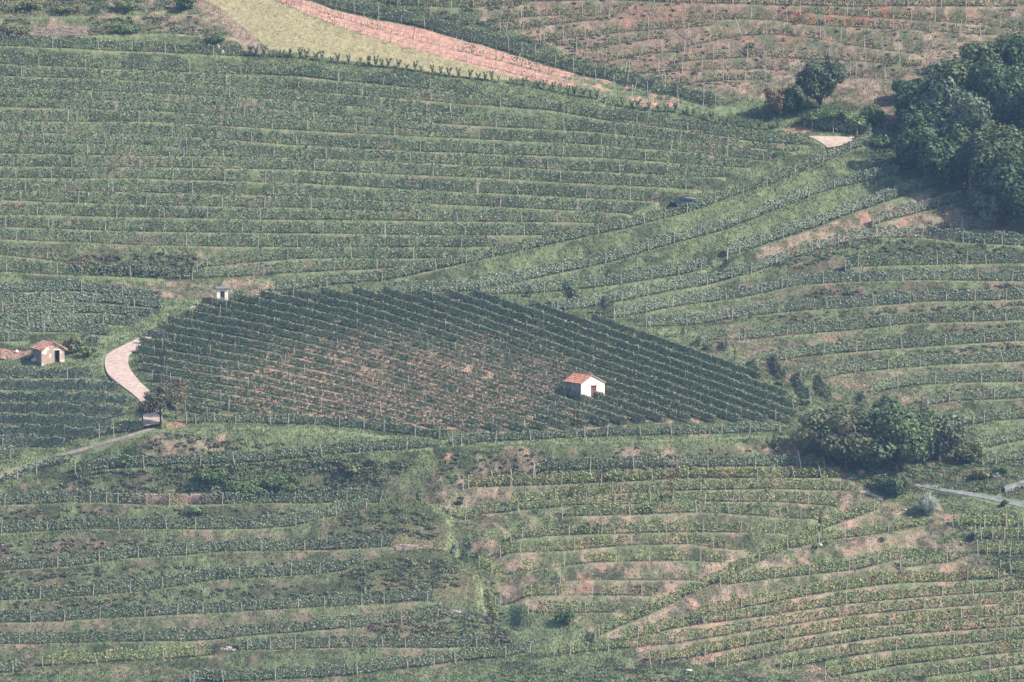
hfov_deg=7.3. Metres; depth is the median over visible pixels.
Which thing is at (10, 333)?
vine row
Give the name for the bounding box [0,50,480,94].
vine row
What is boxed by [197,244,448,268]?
vine row
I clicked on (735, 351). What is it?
tree
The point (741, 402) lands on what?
vine row
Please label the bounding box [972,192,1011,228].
tree
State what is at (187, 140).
vine row
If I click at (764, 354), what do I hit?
vine row
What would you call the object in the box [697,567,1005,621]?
vine row
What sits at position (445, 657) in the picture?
vine row
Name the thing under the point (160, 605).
vine row
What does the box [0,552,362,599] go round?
vine row
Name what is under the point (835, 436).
tree
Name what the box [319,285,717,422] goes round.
vine row
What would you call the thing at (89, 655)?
vine row
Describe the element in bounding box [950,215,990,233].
vine row
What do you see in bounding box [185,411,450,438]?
vine row
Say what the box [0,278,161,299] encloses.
vine row
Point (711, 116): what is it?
grapevine
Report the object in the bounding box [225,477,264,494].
bush
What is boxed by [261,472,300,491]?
bush
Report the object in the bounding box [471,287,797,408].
vine row
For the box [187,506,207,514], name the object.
bush
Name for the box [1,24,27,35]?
bush
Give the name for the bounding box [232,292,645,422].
vine row
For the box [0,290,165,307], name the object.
vine row
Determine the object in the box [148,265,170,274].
bush
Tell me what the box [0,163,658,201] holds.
vine row
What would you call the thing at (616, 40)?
vine row
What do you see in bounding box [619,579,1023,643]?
vine row
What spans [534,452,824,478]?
vine row
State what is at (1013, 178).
tree
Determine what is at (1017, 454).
vine row
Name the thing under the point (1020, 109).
tree
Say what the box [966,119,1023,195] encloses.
tree
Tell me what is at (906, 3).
vine row
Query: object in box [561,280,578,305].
tree
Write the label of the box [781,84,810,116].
tree
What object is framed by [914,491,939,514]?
pampas grass
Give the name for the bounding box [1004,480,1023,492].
lane
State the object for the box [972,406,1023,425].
vine row
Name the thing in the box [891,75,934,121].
tree
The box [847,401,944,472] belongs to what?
tree
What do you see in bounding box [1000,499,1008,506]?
bush
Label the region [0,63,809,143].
vine row
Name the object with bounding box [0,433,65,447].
vine row
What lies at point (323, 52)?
grapevine
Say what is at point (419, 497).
bush
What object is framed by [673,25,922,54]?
vine row
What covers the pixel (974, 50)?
tree
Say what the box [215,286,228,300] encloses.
garden shed
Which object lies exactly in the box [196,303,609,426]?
vine row
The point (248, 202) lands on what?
vine row
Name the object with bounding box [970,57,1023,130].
tree
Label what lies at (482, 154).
vine row
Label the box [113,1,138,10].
bush
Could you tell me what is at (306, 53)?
grapevine
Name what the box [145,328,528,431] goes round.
vine row
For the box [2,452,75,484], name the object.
vine row
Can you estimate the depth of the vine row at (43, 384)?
1178.66 m
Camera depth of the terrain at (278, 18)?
1205.05 m
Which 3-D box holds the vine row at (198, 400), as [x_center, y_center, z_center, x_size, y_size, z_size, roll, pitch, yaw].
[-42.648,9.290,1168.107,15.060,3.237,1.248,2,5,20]
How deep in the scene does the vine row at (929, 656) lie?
1119.83 m
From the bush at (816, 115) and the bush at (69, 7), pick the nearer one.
the bush at (816, 115)
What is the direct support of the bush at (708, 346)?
on the terrain at (278, 18)
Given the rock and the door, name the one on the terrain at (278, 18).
the rock
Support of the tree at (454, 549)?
on the terrain at (278, 18)
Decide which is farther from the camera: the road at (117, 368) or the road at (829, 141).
the road at (829, 141)
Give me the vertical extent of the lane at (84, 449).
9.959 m
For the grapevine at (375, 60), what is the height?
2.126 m
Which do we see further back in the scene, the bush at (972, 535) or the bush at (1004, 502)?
the bush at (1004, 502)
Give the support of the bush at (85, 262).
on the terrain at (278, 18)
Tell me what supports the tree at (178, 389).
on the terrain at (278, 18)
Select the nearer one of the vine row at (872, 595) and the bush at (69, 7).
the vine row at (872, 595)
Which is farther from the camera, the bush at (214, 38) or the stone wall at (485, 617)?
the bush at (214, 38)
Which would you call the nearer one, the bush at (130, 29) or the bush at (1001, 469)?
the bush at (1001, 469)
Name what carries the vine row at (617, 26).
on the terrain at (278, 18)
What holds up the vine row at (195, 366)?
on the terrain at (278, 18)
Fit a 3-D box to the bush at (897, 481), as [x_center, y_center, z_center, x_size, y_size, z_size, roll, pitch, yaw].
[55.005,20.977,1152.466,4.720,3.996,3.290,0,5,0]
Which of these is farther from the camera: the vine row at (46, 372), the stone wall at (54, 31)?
the stone wall at (54, 31)
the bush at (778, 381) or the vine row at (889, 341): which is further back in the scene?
the vine row at (889, 341)
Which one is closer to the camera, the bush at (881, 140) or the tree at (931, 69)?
the bush at (881, 140)
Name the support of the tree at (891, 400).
on the terrain at (278, 18)
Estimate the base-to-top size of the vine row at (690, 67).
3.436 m
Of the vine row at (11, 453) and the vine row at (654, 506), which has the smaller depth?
the vine row at (654, 506)
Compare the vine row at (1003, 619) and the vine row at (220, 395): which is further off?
the vine row at (220, 395)
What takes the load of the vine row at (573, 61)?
on the terrain at (278, 18)
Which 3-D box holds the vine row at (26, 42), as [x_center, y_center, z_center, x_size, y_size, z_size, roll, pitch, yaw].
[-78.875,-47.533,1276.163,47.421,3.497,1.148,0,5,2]
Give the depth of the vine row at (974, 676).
1115.96 m
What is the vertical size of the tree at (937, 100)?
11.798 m
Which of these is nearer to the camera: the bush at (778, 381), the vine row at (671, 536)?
the vine row at (671, 536)
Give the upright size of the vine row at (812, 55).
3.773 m
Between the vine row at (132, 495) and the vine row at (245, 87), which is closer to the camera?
the vine row at (132, 495)
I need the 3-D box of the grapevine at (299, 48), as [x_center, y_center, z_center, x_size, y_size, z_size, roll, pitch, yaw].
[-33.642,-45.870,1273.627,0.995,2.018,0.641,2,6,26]
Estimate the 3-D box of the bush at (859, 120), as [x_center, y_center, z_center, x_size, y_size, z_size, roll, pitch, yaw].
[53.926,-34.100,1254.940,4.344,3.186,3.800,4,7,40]
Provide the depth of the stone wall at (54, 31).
1279.59 m
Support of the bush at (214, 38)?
on the terrain at (278, 18)
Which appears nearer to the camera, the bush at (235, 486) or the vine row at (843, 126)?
the bush at (235, 486)
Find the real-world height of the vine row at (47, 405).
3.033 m
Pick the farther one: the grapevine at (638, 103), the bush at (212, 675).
the grapevine at (638, 103)
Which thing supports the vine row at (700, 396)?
on the terrain at (278, 18)
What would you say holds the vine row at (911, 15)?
on the terrain at (278, 18)
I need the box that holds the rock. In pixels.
[990,472,1001,477]
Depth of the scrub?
1154.04 m
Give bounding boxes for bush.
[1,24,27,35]
[15,0,42,8]
[48,4,81,12]
[61,335,83,351]
[69,260,91,267]
[78,346,98,357]
[90,262,119,272]
[107,23,142,32]
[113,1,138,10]
[117,453,131,464]
[118,261,149,273]
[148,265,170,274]
[174,0,196,10]
[181,263,191,272]
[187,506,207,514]
[192,468,227,485]
[203,33,224,43]
[204,668,219,679]
[211,566,236,574]
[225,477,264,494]
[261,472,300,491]
[339,462,362,474]
[415,487,422,500]
[455,496,463,505]
[553,609,577,623]
[638,502,652,510]
[703,343,711,349]
[746,42,754,48]
[762,86,791,115]
[771,434,776,448]
[776,379,784,383]
[798,105,830,125]
[799,398,810,405]
[820,110,851,127]
[842,113,869,128]
[859,103,884,124]
[867,134,894,147]
[869,473,887,487]
[878,472,909,497]
[953,438,986,463]
[965,186,992,212]
[967,532,977,541]
[971,469,991,478]
[990,465,1009,475]
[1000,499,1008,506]
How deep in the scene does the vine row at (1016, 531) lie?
1144.46 m
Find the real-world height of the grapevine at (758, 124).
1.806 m
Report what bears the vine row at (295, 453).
on the terrain at (278, 18)
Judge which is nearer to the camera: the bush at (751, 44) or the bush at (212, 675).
the bush at (212, 675)
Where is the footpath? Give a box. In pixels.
[860,491,883,501]
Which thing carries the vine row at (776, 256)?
on the terrain at (278, 18)
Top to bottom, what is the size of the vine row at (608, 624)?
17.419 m
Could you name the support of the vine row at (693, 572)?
on the terrain at (278, 18)
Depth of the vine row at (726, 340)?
1196.09 m
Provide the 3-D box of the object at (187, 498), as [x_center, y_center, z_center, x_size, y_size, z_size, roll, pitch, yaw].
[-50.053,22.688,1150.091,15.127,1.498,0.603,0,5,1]
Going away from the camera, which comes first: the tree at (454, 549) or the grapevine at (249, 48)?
the tree at (454, 549)
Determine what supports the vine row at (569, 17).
on the terrain at (278, 18)
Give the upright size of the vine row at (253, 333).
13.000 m
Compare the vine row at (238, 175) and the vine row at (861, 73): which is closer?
the vine row at (238, 175)
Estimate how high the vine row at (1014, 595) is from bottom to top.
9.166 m
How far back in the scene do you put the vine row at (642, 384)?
1192.82 m
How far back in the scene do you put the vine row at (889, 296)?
1210.44 m
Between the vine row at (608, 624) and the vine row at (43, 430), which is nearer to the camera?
the vine row at (608, 624)
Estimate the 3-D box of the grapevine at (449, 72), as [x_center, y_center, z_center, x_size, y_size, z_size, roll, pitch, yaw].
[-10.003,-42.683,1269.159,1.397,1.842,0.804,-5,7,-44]
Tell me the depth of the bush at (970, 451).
1161.96 m
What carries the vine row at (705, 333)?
on the terrain at (278, 18)
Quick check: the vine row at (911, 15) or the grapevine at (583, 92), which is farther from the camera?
the vine row at (911, 15)
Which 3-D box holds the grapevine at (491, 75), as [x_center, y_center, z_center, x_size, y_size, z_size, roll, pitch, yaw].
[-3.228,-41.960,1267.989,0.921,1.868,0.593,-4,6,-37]
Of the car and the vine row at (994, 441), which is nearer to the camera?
the vine row at (994, 441)
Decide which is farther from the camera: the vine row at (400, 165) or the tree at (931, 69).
the tree at (931, 69)
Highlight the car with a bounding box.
[671,197,700,207]
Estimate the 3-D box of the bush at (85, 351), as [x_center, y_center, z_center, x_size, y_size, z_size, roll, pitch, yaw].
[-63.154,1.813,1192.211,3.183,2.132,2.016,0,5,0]
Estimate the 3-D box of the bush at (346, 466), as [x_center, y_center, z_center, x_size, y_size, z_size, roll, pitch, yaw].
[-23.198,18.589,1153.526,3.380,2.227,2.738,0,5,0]
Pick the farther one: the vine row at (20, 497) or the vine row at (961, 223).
the vine row at (961, 223)
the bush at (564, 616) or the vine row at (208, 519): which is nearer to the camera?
the bush at (564, 616)
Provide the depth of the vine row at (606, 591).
1130.44 m
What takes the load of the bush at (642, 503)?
on the terrain at (278, 18)
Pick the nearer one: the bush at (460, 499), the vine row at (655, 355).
the bush at (460, 499)
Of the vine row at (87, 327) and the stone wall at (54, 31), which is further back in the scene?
the stone wall at (54, 31)
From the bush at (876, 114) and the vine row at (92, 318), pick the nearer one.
the vine row at (92, 318)
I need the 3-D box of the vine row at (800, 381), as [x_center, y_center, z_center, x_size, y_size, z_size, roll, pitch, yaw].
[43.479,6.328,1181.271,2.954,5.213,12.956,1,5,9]
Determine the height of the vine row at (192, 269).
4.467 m
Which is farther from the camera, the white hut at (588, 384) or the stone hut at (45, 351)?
the stone hut at (45, 351)
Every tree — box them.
[136,383,180,428]
[167,376,187,418]
[449,542,458,555]
[483,589,497,623]
[526,287,534,296]
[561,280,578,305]
[600,295,610,314]
[680,321,684,335]
[732,343,736,360]
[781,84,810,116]
[787,402,886,470]
[794,56,847,108]
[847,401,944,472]
[871,393,901,414]
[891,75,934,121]
[891,79,921,92]
[893,105,948,176]
[908,73,971,123]
[913,115,973,199]
[920,409,968,462]
[923,57,971,84]
[928,85,994,186]
[931,51,1004,121]
[958,41,1006,66]
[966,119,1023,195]
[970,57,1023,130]
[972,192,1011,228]
[988,142,1023,224]
[991,32,1023,77]
[995,72,1023,152]
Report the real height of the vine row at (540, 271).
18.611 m
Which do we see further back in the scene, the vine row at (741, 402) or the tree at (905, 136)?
the tree at (905, 136)
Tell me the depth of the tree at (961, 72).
1249.53 m
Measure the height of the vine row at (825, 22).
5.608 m
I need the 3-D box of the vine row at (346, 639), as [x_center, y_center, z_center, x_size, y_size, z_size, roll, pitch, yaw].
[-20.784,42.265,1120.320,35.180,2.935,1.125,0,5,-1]
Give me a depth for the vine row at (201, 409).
1165.21 m
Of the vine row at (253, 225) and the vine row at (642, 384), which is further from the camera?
the vine row at (253, 225)
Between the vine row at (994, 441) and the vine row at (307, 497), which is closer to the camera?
the vine row at (307, 497)
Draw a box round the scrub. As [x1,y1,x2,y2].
[0,0,1023,681]
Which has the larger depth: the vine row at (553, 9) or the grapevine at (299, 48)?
the vine row at (553, 9)
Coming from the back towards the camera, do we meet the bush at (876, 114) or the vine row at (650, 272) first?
the bush at (876, 114)
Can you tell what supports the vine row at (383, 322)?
on the terrain at (278, 18)
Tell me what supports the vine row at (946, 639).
on the terrain at (278, 18)
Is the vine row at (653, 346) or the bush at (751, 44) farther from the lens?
the bush at (751, 44)
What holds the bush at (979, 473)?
on the terrain at (278, 18)
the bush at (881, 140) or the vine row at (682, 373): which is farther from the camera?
the bush at (881, 140)
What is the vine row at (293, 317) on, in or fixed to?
on the terrain at (278, 18)
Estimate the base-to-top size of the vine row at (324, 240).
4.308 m
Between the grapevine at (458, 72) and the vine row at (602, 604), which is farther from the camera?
the grapevine at (458, 72)
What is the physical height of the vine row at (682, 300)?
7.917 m
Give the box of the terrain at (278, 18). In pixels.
[0,0,1023,681]
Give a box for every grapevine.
[247,45,252,56]
[252,45,258,56]
[261,44,267,54]
[298,47,303,56]
[302,48,309,59]
[319,50,324,59]
[373,55,379,66]
[413,60,418,69]
[446,66,451,74]
[456,67,460,77]
[489,71,493,79]
[571,85,577,95]
[580,87,587,96]
[593,88,599,99]
[634,98,641,108]
[708,111,715,121]
[756,119,762,129]
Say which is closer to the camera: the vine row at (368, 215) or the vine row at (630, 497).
the vine row at (630, 497)
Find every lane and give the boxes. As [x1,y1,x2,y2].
[0,426,158,478]
[909,483,1023,507]
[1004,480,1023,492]
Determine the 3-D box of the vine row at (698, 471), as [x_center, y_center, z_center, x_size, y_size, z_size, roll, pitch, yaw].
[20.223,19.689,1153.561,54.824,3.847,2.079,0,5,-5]
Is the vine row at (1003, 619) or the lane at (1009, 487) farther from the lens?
the lane at (1009, 487)
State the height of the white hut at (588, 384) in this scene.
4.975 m
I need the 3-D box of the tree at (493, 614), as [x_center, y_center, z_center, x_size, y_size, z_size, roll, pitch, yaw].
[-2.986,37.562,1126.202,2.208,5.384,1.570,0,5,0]
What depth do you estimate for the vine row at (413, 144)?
1251.14 m
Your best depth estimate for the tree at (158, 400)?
1158.46 m
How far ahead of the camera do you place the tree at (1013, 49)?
1260.09 m
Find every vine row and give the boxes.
[0,32,165,50]
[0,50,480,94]
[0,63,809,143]
[0,75,464,115]
[0,84,796,150]
[0,95,435,132]
[0,108,772,160]
[0,119,752,167]
[0,129,240,152]
[0,140,724,175]
[0,152,700,189]
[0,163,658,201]
[0,177,632,215]
[0,187,429,213]
[0,202,610,222]
[0,214,554,234]
[0,227,496,246]
[0,243,67,262]
[0,256,400,279]
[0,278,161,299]
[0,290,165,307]
[0,299,152,317]
[0,310,139,326]
[0,318,112,334]
[0,328,29,340]
[0,364,94,377]
[0,377,119,391]
[0,389,129,405]
[0,400,125,416]
[0,412,111,426]
[0,422,95,438]
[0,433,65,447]
[0,445,15,458]
[0,488,105,504]
[0,496,367,533]
[0,533,394,569]
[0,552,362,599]
[0,585,436,621]
[0,602,452,643]
[0,656,25,671]
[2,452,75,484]
[42,641,211,666]
[74,436,424,473]
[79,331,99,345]
[98,422,144,436]
[106,489,221,504]
[135,345,476,431]
[138,334,501,432]
[138,352,447,428]
[141,360,402,424]
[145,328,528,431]
[151,370,357,420]
[157,322,549,430]
[159,381,306,414]
[165,41,241,55]
[166,315,569,429]
[181,308,588,428]
[183,395,267,414]
[184,403,220,414]
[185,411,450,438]
[189,638,533,681]
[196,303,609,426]
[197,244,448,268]
[211,297,627,424]
[222,487,387,503]
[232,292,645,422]
[238,632,488,649]
[258,288,666,421]
[273,127,872,290]
[286,0,668,102]
[286,287,690,422]
[301,0,712,111]
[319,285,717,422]
[321,0,720,108]
[352,284,740,421]
[382,284,767,422]
[390,0,530,7]
[393,164,899,292]
[415,287,791,423]
[430,6,518,23]
[445,287,797,416]
[449,488,838,520]
[452,420,780,445]
[463,464,839,489]
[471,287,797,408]
[478,548,723,573]
[480,256,707,292]
[495,581,656,606]
[499,531,747,557]
[500,3,624,18]
[500,7,615,31]
[509,475,851,506]
[510,519,787,542]
[528,298,788,396]
[528,599,621,614]
[534,0,1021,6]
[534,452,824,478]
[540,15,709,41]
[551,224,1023,309]
[553,591,1023,657]
[560,567,697,583]
[561,499,818,518]
[575,30,665,50]
[591,310,759,378]
[593,498,879,641]
[599,42,689,62]
[613,266,1023,316]
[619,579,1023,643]
[625,56,769,73]
[645,286,1023,327]
[649,602,1023,664]
[665,68,768,84]
[673,7,1023,35]
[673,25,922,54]
[673,44,923,65]
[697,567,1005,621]
[698,328,727,346]
[714,613,1023,666]
[719,545,925,584]
[725,331,728,349]
[726,175,941,254]
[738,306,1023,340]
[754,348,780,377]
[775,349,786,379]
[776,328,1023,359]
[779,627,1023,670]
[786,516,925,548]
[798,363,820,399]
[800,1,1023,27]
[804,117,872,135]
[819,347,1023,376]
[819,368,831,399]
[824,639,1023,679]
[845,248,1023,269]
[850,62,899,79]
[850,653,1023,681]
[860,390,866,404]
[864,368,1023,395]
[872,190,962,225]
[899,550,965,569]
[921,385,1023,405]
[925,666,1023,681]
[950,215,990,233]
[952,512,1023,527]
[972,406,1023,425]
[974,427,1023,447]
[975,524,1023,539]
[977,539,1023,554]
[981,449,1023,464]
[1000,559,1023,572]
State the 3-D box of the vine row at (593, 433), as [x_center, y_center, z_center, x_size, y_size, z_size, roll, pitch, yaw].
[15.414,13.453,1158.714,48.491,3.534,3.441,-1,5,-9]
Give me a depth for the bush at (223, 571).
1135.85 m
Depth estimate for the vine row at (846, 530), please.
1144.32 m
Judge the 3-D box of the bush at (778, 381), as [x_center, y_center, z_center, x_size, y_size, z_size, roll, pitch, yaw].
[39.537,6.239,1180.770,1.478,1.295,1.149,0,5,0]
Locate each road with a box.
[105,328,164,425]
[809,136,853,148]
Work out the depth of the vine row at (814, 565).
1136.36 m
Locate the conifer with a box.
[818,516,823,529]
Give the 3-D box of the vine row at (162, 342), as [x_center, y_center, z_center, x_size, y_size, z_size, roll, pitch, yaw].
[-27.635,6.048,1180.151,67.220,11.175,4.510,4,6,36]
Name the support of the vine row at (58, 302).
on the terrain at (278, 18)
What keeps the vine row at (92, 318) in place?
on the terrain at (278, 18)
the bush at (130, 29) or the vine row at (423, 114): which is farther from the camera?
the bush at (130, 29)
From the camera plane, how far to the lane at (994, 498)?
1153.54 m
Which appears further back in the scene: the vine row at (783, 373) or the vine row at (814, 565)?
the vine row at (783, 373)
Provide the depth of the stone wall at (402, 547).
1138.93 m
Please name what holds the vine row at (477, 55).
on the terrain at (278, 18)
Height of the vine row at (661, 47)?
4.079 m
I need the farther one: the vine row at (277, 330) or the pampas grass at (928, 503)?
the vine row at (277, 330)
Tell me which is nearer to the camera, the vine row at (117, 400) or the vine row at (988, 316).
the vine row at (117, 400)
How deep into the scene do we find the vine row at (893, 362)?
1192.02 m
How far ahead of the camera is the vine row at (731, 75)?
1268.26 m
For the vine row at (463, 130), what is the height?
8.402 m
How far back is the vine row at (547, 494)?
1151.76 m
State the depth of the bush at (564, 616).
1123.90 m
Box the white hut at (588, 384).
[563,371,605,401]
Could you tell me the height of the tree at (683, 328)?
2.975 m
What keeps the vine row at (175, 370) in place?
on the terrain at (278, 18)
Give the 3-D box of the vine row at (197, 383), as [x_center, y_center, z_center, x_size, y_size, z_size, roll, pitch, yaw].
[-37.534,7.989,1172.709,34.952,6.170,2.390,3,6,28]
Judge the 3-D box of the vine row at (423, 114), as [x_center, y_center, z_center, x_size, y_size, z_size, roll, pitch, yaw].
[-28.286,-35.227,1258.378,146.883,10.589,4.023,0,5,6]
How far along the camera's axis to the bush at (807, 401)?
1173.39 m
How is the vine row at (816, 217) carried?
on the terrain at (278, 18)
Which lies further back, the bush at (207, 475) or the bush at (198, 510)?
the bush at (207, 475)
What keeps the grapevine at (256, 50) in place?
on the terrain at (278, 18)
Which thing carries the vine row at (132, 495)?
on the terrain at (278, 18)
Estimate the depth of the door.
1173.31 m
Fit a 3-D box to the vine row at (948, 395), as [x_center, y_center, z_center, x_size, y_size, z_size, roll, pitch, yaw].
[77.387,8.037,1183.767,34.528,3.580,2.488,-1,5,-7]
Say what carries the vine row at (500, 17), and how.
on the terrain at (278, 18)
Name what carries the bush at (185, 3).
on the terrain at (278, 18)
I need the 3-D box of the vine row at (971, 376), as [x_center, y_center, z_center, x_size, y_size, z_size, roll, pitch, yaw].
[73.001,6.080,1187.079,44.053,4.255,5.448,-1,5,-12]
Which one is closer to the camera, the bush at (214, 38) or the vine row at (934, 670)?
the vine row at (934, 670)
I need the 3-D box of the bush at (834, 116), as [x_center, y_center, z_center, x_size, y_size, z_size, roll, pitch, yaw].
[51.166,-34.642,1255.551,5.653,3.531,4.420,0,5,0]
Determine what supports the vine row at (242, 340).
on the terrain at (278, 18)
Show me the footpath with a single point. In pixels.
(877, 496)
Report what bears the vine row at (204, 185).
on the terrain at (278, 18)
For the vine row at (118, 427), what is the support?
on the terrain at (278, 18)
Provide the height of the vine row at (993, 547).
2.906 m
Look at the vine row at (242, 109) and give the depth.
1259.33 m
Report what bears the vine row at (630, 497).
on the terrain at (278, 18)
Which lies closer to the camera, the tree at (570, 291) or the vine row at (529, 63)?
the tree at (570, 291)
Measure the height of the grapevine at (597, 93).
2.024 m
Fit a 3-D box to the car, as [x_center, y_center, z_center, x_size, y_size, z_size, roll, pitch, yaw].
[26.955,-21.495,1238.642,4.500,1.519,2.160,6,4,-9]
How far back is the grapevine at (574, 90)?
1264.58 m
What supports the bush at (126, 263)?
on the terrain at (278, 18)
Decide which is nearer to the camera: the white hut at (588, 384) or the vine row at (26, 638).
the vine row at (26, 638)
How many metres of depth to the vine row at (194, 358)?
1181.21 m
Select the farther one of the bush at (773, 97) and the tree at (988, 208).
the bush at (773, 97)
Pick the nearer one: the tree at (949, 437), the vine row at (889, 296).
the tree at (949, 437)
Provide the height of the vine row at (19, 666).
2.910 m
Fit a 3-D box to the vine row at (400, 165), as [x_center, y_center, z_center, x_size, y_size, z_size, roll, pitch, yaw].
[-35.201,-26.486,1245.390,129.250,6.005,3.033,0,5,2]
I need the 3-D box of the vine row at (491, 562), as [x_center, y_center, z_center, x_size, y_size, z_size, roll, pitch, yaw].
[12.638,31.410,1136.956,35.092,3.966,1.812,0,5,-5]
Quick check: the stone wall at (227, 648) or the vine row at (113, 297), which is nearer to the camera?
the stone wall at (227, 648)
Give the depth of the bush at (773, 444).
1159.29 m
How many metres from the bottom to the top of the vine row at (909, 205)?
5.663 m
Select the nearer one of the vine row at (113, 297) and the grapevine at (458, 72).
the vine row at (113, 297)
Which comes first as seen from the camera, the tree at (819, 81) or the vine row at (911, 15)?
the tree at (819, 81)
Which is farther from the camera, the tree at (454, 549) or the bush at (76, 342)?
the bush at (76, 342)
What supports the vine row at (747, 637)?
on the terrain at (278, 18)
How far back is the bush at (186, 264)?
1224.48 m
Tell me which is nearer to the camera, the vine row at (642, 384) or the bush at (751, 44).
the vine row at (642, 384)
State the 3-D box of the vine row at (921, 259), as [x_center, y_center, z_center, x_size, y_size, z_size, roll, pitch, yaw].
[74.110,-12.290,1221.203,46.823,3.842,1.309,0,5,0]
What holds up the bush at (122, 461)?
on the terrain at (278, 18)
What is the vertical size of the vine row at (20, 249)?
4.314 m
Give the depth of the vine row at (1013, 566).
1137.90 m
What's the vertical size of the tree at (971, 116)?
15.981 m
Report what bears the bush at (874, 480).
on the terrain at (278, 18)
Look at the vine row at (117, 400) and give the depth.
1173.45 m
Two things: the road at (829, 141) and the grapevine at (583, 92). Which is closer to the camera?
the road at (829, 141)
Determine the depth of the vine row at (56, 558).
1139.12 m
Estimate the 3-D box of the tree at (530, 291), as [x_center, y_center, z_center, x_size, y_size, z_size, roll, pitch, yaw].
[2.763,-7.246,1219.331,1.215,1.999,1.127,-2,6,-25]
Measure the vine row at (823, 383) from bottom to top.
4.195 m
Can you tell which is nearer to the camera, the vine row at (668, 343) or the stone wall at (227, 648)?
the stone wall at (227, 648)
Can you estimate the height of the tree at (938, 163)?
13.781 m
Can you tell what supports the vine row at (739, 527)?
on the terrain at (278, 18)
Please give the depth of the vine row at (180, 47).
1274.70 m
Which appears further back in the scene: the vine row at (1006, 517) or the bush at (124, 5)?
the bush at (124, 5)
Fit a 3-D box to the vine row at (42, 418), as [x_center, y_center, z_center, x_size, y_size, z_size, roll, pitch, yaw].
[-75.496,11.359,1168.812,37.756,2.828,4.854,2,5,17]
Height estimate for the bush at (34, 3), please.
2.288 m
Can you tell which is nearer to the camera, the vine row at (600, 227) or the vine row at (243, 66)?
the vine row at (600, 227)
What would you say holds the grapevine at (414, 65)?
on the terrain at (278, 18)
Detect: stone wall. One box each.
[31,26,87,36]
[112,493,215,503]
[220,646,235,650]
[396,544,446,550]
[440,608,489,620]
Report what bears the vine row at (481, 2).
on the terrain at (278, 18)
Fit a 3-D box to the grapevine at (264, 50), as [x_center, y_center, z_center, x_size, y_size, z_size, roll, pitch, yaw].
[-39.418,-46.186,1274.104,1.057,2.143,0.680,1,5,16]
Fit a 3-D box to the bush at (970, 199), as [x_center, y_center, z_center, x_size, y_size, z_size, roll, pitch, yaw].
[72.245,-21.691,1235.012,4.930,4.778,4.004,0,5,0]
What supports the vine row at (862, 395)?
on the terrain at (278, 18)
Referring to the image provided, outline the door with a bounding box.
[591,386,595,398]
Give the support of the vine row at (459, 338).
on the terrain at (278, 18)
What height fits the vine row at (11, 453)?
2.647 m
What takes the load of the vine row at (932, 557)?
on the terrain at (278, 18)
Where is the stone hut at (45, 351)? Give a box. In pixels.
[30,339,67,365]
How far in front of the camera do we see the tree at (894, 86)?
1260.23 m
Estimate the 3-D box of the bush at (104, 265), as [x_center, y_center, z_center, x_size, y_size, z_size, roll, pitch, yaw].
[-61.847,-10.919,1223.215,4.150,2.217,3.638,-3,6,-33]

